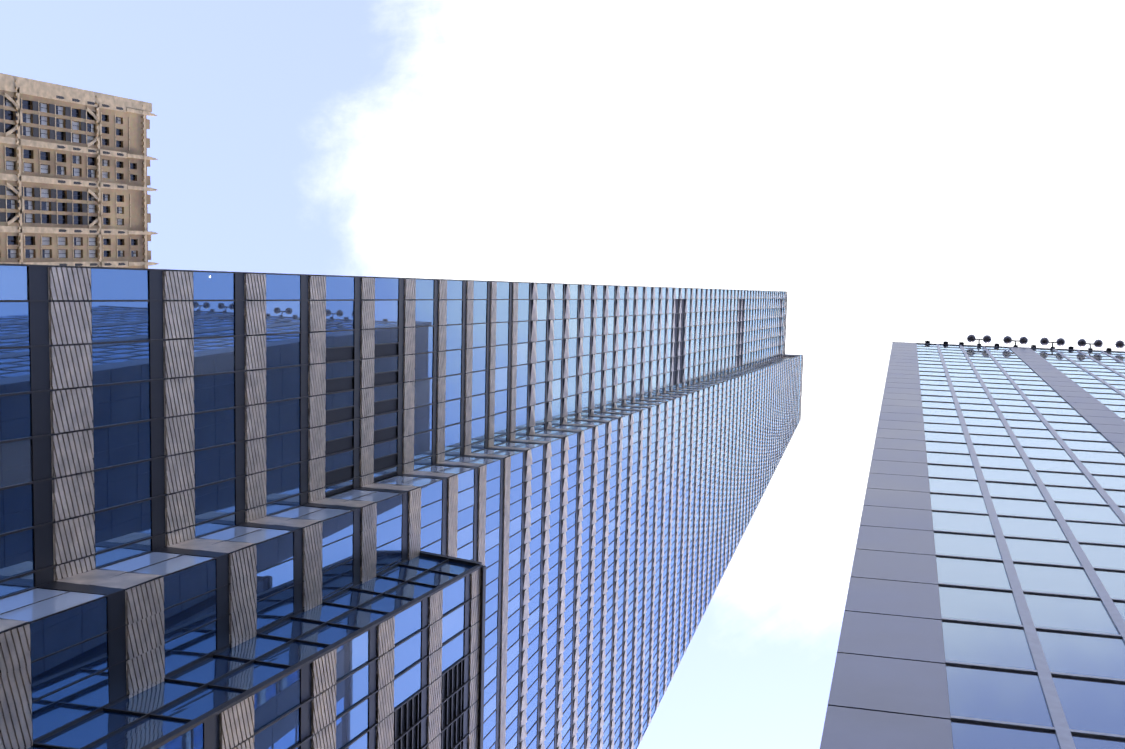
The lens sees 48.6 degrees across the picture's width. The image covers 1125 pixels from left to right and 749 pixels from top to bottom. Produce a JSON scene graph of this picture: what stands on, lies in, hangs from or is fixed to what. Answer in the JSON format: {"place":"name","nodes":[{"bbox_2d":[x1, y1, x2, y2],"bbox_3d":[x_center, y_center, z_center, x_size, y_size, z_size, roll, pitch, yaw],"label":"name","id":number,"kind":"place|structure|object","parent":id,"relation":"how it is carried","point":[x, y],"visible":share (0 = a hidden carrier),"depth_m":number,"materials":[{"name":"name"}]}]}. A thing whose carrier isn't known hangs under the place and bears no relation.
{"place":"outdoors","nodes":[
{"label":"outdoors","id":0,"kind":"place"},
{"bbox_2d":[0,90,150,268],"bbox_3d":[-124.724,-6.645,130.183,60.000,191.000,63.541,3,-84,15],"label":"building wall","id":1,"kind":"structure","parent":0,"point":[136,148],"depth_m":194.95,"materials":[{"name":"stone"}]},
{"bbox_2d":[0,95,135,265],"bbox_3d":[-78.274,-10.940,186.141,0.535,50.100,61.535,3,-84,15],"label":"window panes","id":2,"kind":"structure","parent":1,"relation":"attached to","point":[53,191],"depth_m":189.07,"materials":[{"name":"grey glass"}]},
{"bbox_2d":[4,96,135,257],"bbox_3d":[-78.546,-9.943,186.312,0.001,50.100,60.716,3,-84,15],"label":"window frames","id":3,"kind":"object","parent":1,"relation":"attached to","point":[61,207],"visible":0.15,"depth_m":190.20,"materials":[{"name":"black"}]},
{"bbox_2d":[6,98,135,257],"bbox_3d":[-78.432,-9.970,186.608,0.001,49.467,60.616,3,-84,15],"label":"window blinds","id":4,"kind":"object","parent":1,"relation":"attached to","point":[46,240],"visible":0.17,"depth_m":187.84,"materials":[{"name":"grey"}]},
{"bbox_2d":[0,73,158,268],"bbox_3d":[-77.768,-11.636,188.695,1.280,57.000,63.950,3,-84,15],"label":"old tower trim","id":5,"kind":"structure","parent":1,"relation":"attached to","point":[18,85],"depth_m":191.62,"materials":[{"name":"stone"}]},
{"bbox_2d":[0,269,801,748],"bbox_3d":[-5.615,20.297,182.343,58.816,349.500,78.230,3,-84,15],"label":"window glass","id":6,"kind":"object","parent":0,"point":[130,403],"depth_m":66.66,"materials":[{"name":"blue glass"}]},
{"bbox_2d":[0,357,787,621],"bbox_3d":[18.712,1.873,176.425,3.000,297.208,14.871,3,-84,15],"label":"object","id":7,"kind":"object","parent":6,"relation":"attached to","point":[35,611],"visible":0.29,"depth_m":56.37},
{"bbox_2d":[0,265,800,748],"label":"window","id":8,"kind":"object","parent":6,"relation":"attached to","point":[214,355],"visible":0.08,"depth_m":80.48,"materials":[{"name":"blue glass"}]},
{"bbox_2d":[0,266,802,748],"bbox_3d":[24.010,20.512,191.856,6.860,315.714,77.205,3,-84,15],"label":"wall panels","id":9,"kind":"object","parent":6,"relation":"attached to","point":[72,410],"visible":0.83,"depth_m":64.88,"materials":[{"name":"grey stone"}]},
{"bbox_2d":[0,263,802,748],"bbox_3d":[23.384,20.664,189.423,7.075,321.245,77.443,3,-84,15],"label":"window frames","id":10,"kind":"structure","parent":6,"relation":"attached to","point":[230,703],"depth_m":67.10,"materials":[{"name":"black metal"}]},
{"bbox_2d":[0,0,1124,748],"label":"sky","id":11,"kind":"structure","parent":0,"point":[909,171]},
{"bbox_2d":[917,344,1124,748],"bbox_3d":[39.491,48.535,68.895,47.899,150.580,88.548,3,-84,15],"label":"glass","id":12,"kind":"object","parent":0,"point":[1020,698],"depth_m":43.19,"materials":[{"name":"blue glass"}]},
{"bbox_2d":[820,342,1124,748],"bbox_3d":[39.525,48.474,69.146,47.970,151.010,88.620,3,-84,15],"label":"pier panels","id":13,"kind":"object","parent":12,"relation":"attached to","point":[889,688],"visible":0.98,"depth_m":37.26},
{"bbox_2d":[925,339,1124,350],"bbox_3d":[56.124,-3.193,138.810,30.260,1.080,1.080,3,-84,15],"label":"roof light brackets","id":14,"kind":"object","parent":13,"relation":"on","point":[1033,346],"visible":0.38,"depth_m":139.70,"materials":[{"name":"black metal"}]},
{"bbox_2d":[967,334,1123,348],"bbox_3d":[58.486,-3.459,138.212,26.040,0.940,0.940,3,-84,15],"label":"roof light globes","id":15,"kind":"object","parent":14,"relation":"attached to","point":[1044,341],"visible":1,"depth_m":139.12,"materials":[{"name":"black glass"}]},
{"bbox_2d":[917,344,1124,748],"bbox_3d":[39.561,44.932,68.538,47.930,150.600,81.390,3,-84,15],"label":"window frames","id":16,"kind":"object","parent":12,"relation":"attached to","point":[1062,730],"depth_m":48.74,"materials":[{"name":"grey metal"}]},
{"bbox_2d":[917,354,1124,742],"bbox_3d":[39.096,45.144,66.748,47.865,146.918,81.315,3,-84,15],"label":"shadow gaps","id":17,"kind":"object","parent":12,"relation":"attached to","point":[1036,630],"visible":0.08,"depth_m":33.75,"materials":[{"name":"black"}]}
]}

